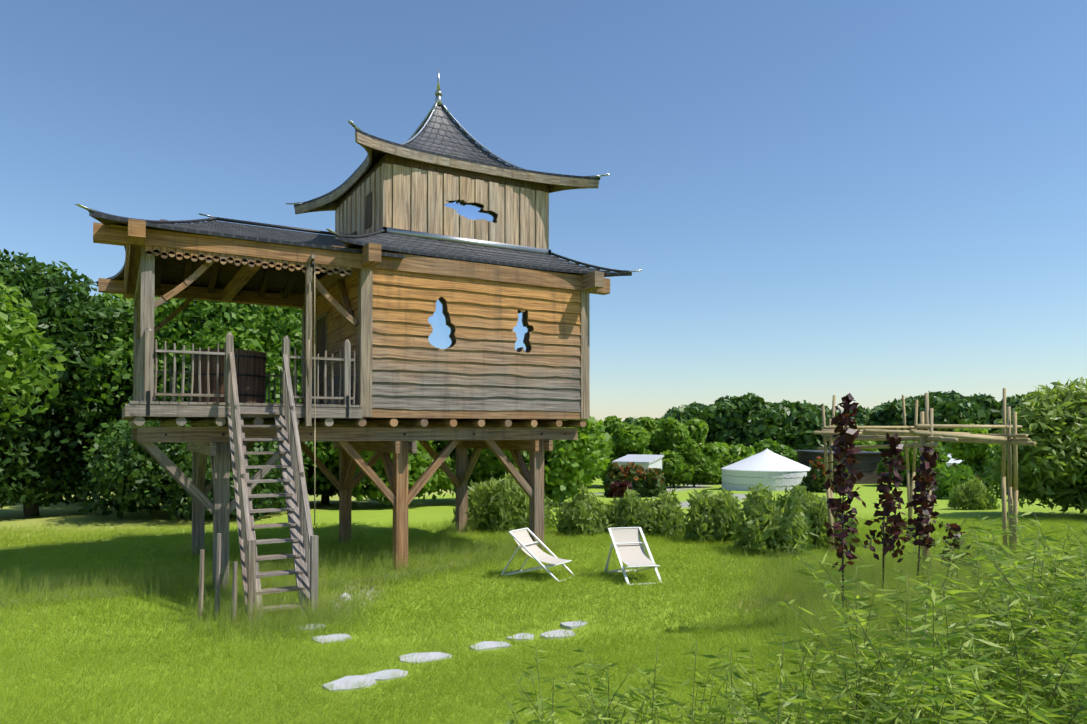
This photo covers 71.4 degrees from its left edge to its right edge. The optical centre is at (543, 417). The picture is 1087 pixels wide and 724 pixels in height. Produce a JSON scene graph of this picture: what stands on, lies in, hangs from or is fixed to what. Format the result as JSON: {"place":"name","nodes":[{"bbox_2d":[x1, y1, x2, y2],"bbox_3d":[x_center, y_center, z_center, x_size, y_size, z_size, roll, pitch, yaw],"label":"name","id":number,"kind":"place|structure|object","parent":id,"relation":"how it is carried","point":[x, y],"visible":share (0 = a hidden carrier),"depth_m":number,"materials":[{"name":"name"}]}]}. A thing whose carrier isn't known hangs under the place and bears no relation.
{"place":"outdoors","nodes":[
{"label":"outdoors","id":0,"kind":"place"},
{"bbox_2d":[0,477,1086,723],"bbox_3d":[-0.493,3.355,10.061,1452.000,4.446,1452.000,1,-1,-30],"label":"terrain","id":1,"kind":"structure","parent":0,"point":[100,621],"depth_m":10.68,"materials":[{"name":"green plant"}]},
{"bbox_2d":[0,248,312,519],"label":"tree","id":2,"kind":"object","parent":1,"relation":"on","point":[98,445],"visible":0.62,"depth_m":26.47,"materials":[{"name":"green plant"}]},
{"bbox_2d":[335,593,350,607],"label":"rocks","id":3,"kind":"object","parent":1,"relation":"on","point":[344,597],"visible":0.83,"depth_m":12.58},
{"bbox_2d":[93,154,609,622],"bbox_3d":[-3.674,-1.023,15.945,9.980,8.519,8.080,1,-1,-30],"label":"treehouse","id":4,"kind":"object","parent":1,"relation":"on","point":[343,319],"visible":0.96,"depth_m":14.36,"materials":[{"name":"brown wood"}]},
{"bbox_2d":[190,349,266,402],"bbox_3d":[-6.037,-0.747,14.513,1.364,1.021,1.364,1,-1,-30],"label":"wooden tub","id":5,"kind":"object","parent":4,"relation":"on","point":[250,365],"visible":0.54,"depth_m":14.03,"materials":[{"name":"brown wood"}]},
{"bbox_2d":[308,264,315,524],"bbox_3d":[-4.163,-0.420,13.486,0.303,4.631,0.094,-1,-1,45],"label":"rope","id":6,"kind":"object","parent":4,"relation":"attached to","point":[314,367],"visible":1,"depth_m":13.40,"materials":[{"name":"beige fabric"}]},
{"bbox_2d":[91,132,619,293],"bbox_3d":[-4.074,-5.193,16.803,10.140,4.440,6.440,1,-1,-30],"label":"treehouse roof woodwork","id":7,"kind":"object","parent":4,"relation":"attached to","point":[173,267],"visible":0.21,"depth_m":16.67,"materials":[{"name":"brown wood"}]},
{"bbox_2d":[89,105,631,286],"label":"house roof tiles","id":8,"kind":"object","parent":7,"relation":"on","point":[442,134],"visible":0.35,"depth_m":15.79,"materials":[{"name":"grey tile"}]},
{"bbox_2d":[146,261,565,435],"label":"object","id":9,"kind":"object","parent":4,"relation":"attached to","point":[223,434],"visible":0.98,"depth_m":13.40,"materials":[{"name":"brown wood"}]},
{"bbox_2d":[75,68,641,282],"bbox_3d":[-4.074,-5.640,16.810,10.501,5.216,6.801,1,-1,-30],"label":"metal roof","id":10,"kind":"object","parent":4,"relation":"attached to","point":[415,134],"visible":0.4,"depth_m":16.39,"materials":[{"name":"grey metal"}]},
{"bbox_2d":[88,208,631,283],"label":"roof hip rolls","id":11,"kind":"object","parent":10,"relation":"on","point":[312,231],"visible":0.46,"depth_m":15.56,"materials":[{"name":"grey metal"}]},
{"bbox_2d":[385,163,391,251],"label":"wall plank","id":12,"kind":"object","parent":4,"relation":"attached to","point":[389,195],"visible":0.64,"depth_m":15.15,"materials":[{"name":"brown wood"}]},
{"bbox_2d":[392,164,402,253],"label":"wall plank","id":13,"kind":"object","parent":4,"relation":"attached to","point":[397,196],"visible":0.79,"depth_m":15.21,"materials":[{"name":"brown wood"}]},
{"bbox_2d":[402,166,410,254],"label":"wall plank","id":14,"kind":"object","parent":4,"relation":"attached to","point":[406,198],"visible":0.57,"depth_m":15.34,"materials":[{"name":"brown wood"}]},
{"bbox_2d":[411,168,420,255],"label":"wall plank","id":15,"kind":"object","parent":4,"relation":"attached to","point":[415,199],"visible":0.71,"depth_m":15.41,"materials":[{"name":"brown wood"}]},
{"bbox_2d":[421,170,427,256],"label":"plank","id":16,"kind":"object","parent":4,"relation":"attached to","point":[424,174],"visible":0.57,"depth_m":15.52,"materials":[{"name":"brown wood"}]},
{"bbox_2d":[427,171,437,257],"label":"wall plank","id":17,"kind":"object","parent":4,"relation":"attached to","point":[432,201],"visible":0.79,"depth_m":15.59,"materials":[{"name":"brown wood"}]},
{"bbox_2d":[437,173,442,258],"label":"plank","id":18,"kind":"object","parent":4,"relation":"attached to","point":[440,203],"visible":0.57,"depth_m":15.70,"materials":[{"name":"brown wood"}]},
{"bbox_2d":[443,173,452,259],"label":"wall plank","id":19,"kind":"object","parent":4,"relation":"attached to","point":[447,211],"visible":0.85,"depth_m":15.75,"materials":[{"name":"brown wood"}]},
{"bbox_2d":[452,175,459,259],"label":"wall plank","id":20,"kind":"object","parent":4,"relation":"attached to","point":[456,187],"visible":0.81,"depth_m":15.87,"materials":[{"name":"brown wood"}]},
{"bbox_2d":[459,176,469,261],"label":"wall plank","id":21,"kind":"object","parent":4,"relation":"attached to","point":[464,227],"visible":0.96,"depth_m":15.94,"materials":[{"name":"brown wood"}]},
{"bbox_2d":[469,179,474,261],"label":"plank","id":22,"kind":"object","parent":4,"relation":"attached to","point":[472,200],"visible":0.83,"depth_m":16.06,"materials":[{"name":"brown wood"}]},
{"bbox_2d":[372,395,580,411],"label":"wall plank","id":23,"kind":"object","parent":4,"relation":"attached to","point":[457,403],"visible":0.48,"depth_m":15.32,"materials":[{"name":"brown wood"}]},
{"bbox_2d":[372,382,580,399],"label":"wall plank","id":24,"kind":"object","parent":4,"relation":"attached to","point":[407,389],"visible":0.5,"depth_m":15.27,"materials":[{"name":"brown wood"}]},
{"bbox_2d":[372,344,580,366],"bbox_3d":[-1.217,-1.258,15.455,4.680,0.289,0.050,1,-1,-30],"label":"wooden plank","id":25,"kind":"object","parent":4,"relation":"attached to","point":[437,354],"visible":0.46,"depth_m":15.31,"materials":[{"name":"brown wood"}]},
{"bbox_2d":[372,370,580,388],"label":"wall plank","id":26,"kind":"object","parent":4,"relation":"attached to","point":[418,377],"visible":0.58,"depth_m":15.30,"materials":[{"name":"brown wood"}]},
{"bbox_2d":[372,357,580,377],"bbox_3d":[-1.217,-1.020,15.451,4.680,0.291,0.050,1,-1,-30],"label":"plank","id":27,"kind":"object","parent":4,"relation":"attached to","point":[524,370],"visible":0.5,"depth_m":15.34,"materials":[{"name":"brown wood"}]},
{"bbox_2d":[372,332,580,355],"bbox_3d":[-1.217,-1.492,15.459,4.680,0.293,0.050,1,-1,-30],"label":"wooden plank","id":28,"kind":"object","parent":4,"relation":"attached to","point":[403,340],"visible":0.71,"depth_m":15.40,"materials":[{"name":"brown wood"}]},
{"bbox_2d":[372,321,580,345],"bbox_3d":[-1.217,-1.732,15.463,4.680,0.286,0.050,1,-1,-30],"label":"wooden plank","id":29,"kind":"object","parent":4,"relation":"attached to","point":[464,332],"visible":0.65,"depth_m":15.39,"materials":[{"name":"brown wood"}]},
{"bbox_2d":[373,268,580,302],"bbox_3d":[-1.217,-2.678,15.480,4.680,0.286,0.050,1,-1,-30],"label":"wooden plank","id":30,"kind":"object","parent":4,"relation":"attached to","point":[402,278],"visible":0.85,"depth_m":15.34,"materials":[{"name":"brown wood"}]},
{"bbox_2d":[373,282,580,313],"bbox_3d":[-1.217,-2.442,15.476,4.680,0.284,0.050,1,-1,-30],"label":"wooden plank","id":31,"kind":"object","parent":4,"relation":"attached to","point":[399,291],"visible":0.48,"depth_m":15.36,"materials":[{"name":"brown wood"}]},
{"bbox_2d":[373,295,580,324],"bbox_3d":[-1.217,-2.203,15.472,4.680,0.290,0.050,1,-1,-30],"label":"wooden plank","id":32,"kind":"object","parent":4,"relation":"attached to","point":[464,308],"visible":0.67,"depth_m":15.37,"materials":[{"name":"brown wood"}]},
{"bbox_2d":[373,307,580,334],"bbox_3d":[-1.217,-1.965,15.467,4.680,0.293,0.050,1,-1,-30],"label":"wooden plank","id":33,"kind":"object","parent":4,"relation":"attached to","point":[405,316],"visible":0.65,"depth_m":15.35,"materials":[{"name":"brown wood"}]},
{"bbox_2d":[428,200,530,351],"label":"window","id":34,"kind":"structure","parent":4,"relation":"attached to","point":[440,337],"depth_m":15.97,"materials":[{"name":"glass"}]},
{"bbox_2d":[475,179,483,262],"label":"wall plank","id":35,"kind":"object","parent":4,"relation":"attached to","point":[479,199],"visible":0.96,"depth_m":16.11,"materials":[{"name":"brown wood"}]},
{"bbox_2d":[483,181,488,263],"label":"plank","id":36,"kind":"object","parent":4,"relation":"attached to","point":[486,208],"visible":0.7,"depth_m":16.22,"materials":[{"name":"brown wood"}]},
{"bbox_2d":[440,297,532,352],"bbox_3d":[-1.258,-1.519,15.532,5.000,2.600,0.104,1,-1,-30],"label":"window frame","id":37,"kind":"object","parent":4,"relation":"attached to","point":[453,327],"visible":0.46,"depth_m":15.25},
{"bbox_2d":[489,182,498,264],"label":"wall plank","id":38,"kind":"object","parent":4,"relation":"attached to","point":[493,208],"visible":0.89,"depth_m":16.29,"materials":[{"name":"brown wood"}]},
{"bbox_2d":[499,184,504,265],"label":"plank","id":39,"kind":"object","parent":4,"relation":"attached to","point":[501,213],"visible":0.64,"depth_m":16.40,"materials":[{"name":"brown wood"}]},
{"bbox_2d":[505,185,512,266],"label":"wall plank","id":40,"kind":"object","parent":4,"relation":"attached to","point":[508,214],"visible":0.79,"depth_m":16.46,"materials":[{"name":"brown wood"}]},
{"bbox_2d":[513,186,519,267],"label":"plank","id":41,"kind":"object","parent":4,"relation":"attached to","point":[516,215],"visible":0.57,"depth_m":16.58,"materials":[{"name":"brown wood"}]},
{"bbox_2d":[520,187,529,268],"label":"wall plank","id":42,"kind":"object","parent":4,"relation":"attached to","point":[524,216],"visible":0.71,"depth_m":16.66,"materials":[{"name":"brown wood"}]},
{"bbox_2d":[530,189,534,269],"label":"plank","id":43,"kind":"object","parent":4,"relation":"attached to","point":[532,218],"visible":0.57,"depth_m":16.78,"materials":[{"name":"brown wood"}]},
{"bbox_2d":[535,190,543,270],"bbox_3d":[-0.083,-4.181,16.866,0.211,1.770,0.050,1,-1,-30],"label":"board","id":44,"kind":"object","parent":4,"relation":"attached to","point":[539,219],"visible":0.79,"depth_m":16.84,"materials":[{"name":"brown wood"}]},
{"bbox_2d":[544,192,547,270],"bbox_3d":[0.056,-4.180,16.960,0.108,1.770,0.025,1,-1,-30],"label":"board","id":45,"kind":"object","parent":4,"relation":"attached to","point":[545,220],"visible":0.64,"depth_m":16.95,"materials":[{"name":"brown wood"}]},
{"bbox_2d":[300,621,586,691],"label":"stepping stones","id":46,"kind":"object","parent":1,"relation":"on","point":[368,678],"visible":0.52,"depth_m":8.96,"materials":[{"name":"white stone"}]},
{"bbox_2d":[0,276,996,504],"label":"trees","id":47,"kind":"object","parent":1,"relation":"on","point":[590,454],"visible":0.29,"depth_m":30.68,"materials":[{"name":"green plant"}]},
{"bbox_2d":[38,297,1013,498],"bbox_3d":[8.699,-0.025,49.432,70.732,12.461,34.469,1,-1,-38],"label":"tree foliage","id":48,"kind":"object","parent":1,"relation":"on","point":[266,329],"visible":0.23,"depth_m":28.28,"materials":[{"name":"green plant"}]},
{"bbox_2d":[3,390,1070,458],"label":"trees","id":49,"kind":"object","parent":1,"relation":"on","point":[748,419],"visible":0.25,"depth_m":109.12,"materials":[{"name":"green plant"}]},
{"bbox_2d":[501,528,574,581],"bbox_3d":[-0.094,2.485,13.842,1.238,0.828,0.661,-1,-1,32],"label":"deck chair","id":50,"kind":"object","parent":1,"relation":"on","point":[528,546],"visible":0.96,"depth_m":13.87,"materials":[{"name":"white fabric"}]},
{"bbox_2d":[1,420,1085,516],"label":"trees trunks and limbs","id":51,"kind":"object","parent":1,"relation":"on","point":[31,510],"depth_m":27.80,"materials":[{"name":"brown plant"}]},
{"bbox_2d":[604,527,660,584],"bbox_3d":[1.561,2.383,13.215,0.661,0.828,1.238,0,-1,-13],"label":"deck chair","id":52,"kind":"object","parent":1,"relation":"on","point":[627,543],"visible":0.98,"depth_m":13.37,"materials":[{"name":"white fabric"}]},
{"bbox_2d":[612,454,663,468],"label":"canopy","id":53,"kind":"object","parent":1,"relation":"on","point":[647,461],"depth_m":51.05,"materials":[{"name":"grey fabric"}]},
{"bbox_2d":[721,449,810,490],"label":"yurt","id":54,"kind":"object","parent":1,"relation":"on","point":[777,472],"visible":0.75,"depth_m":58.85,"materials":[{"name":"fabric"}]},
{"bbox_2d":[452,377,1086,681],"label":"bushes","id":55,"kind":"object","parent":1,"relation":"on","point":[1054,425],"visible":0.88,"depth_m":18.92,"materials":[{"name":"green plant"}]},
{"bbox_2d":[481,471,1086,723],"bbox_3d":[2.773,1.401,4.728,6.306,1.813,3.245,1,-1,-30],"label":"bamboo foliage","id":56,"kind":"object","parent":1,"relation":"on","point":[962,688],"visible":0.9,"depth_m":4.16,"materials":[{"name":"green plant"}]},
{"bbox_2d":[606,393,970,613],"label":"plant leaves","id":57,"kind":"object","parent":1,"relation":"on","point":[834,504],"visible":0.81,"depth_m":10.28,"materials":[{"name":"purple plant"}]},
{"bbox_2d":[795,450,881,483],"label":"building","id":58,"kind":"structure","parent":1,"relation":"on","point":[867,466],"depth_m":72.75,"materials":[{"name":"grey"}]},
{"bbox_2d":[813,388,1036,570],"bbox_3d":[7.277,1.145,14.677,6.754,3.453,3.841,1,-1,-41],"label":"bamboo pergola","id":59,"kind":"object","parent":1,"relation":"on","point":[928,435],"visible":0.77,"depth_m":14.07,"materials":[{"name":"beige wood"}]},
{"bbox_2d":[946,454,961,466],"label":"yurt","id":60,"kind":"object","parent":1,"relation":"on","point":[951,461],"visible":0.02,"depth_m":80.22,"materials":[{"name":"fabric"}]},
{"bbox_2d":[0,0,1086,421],"label":"sky","id":61,"kind":"structure","parent":0,"point":[875,202],"materials":[{"name":"blue"}]},
{"bbox_2d":[602,456,985,497],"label":"shrub","id":62,"kind":"object","parent":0,"point":[649,483],"visible":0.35,"depth_m":43.22,"materials":[{"name":"plant"}]}
]}

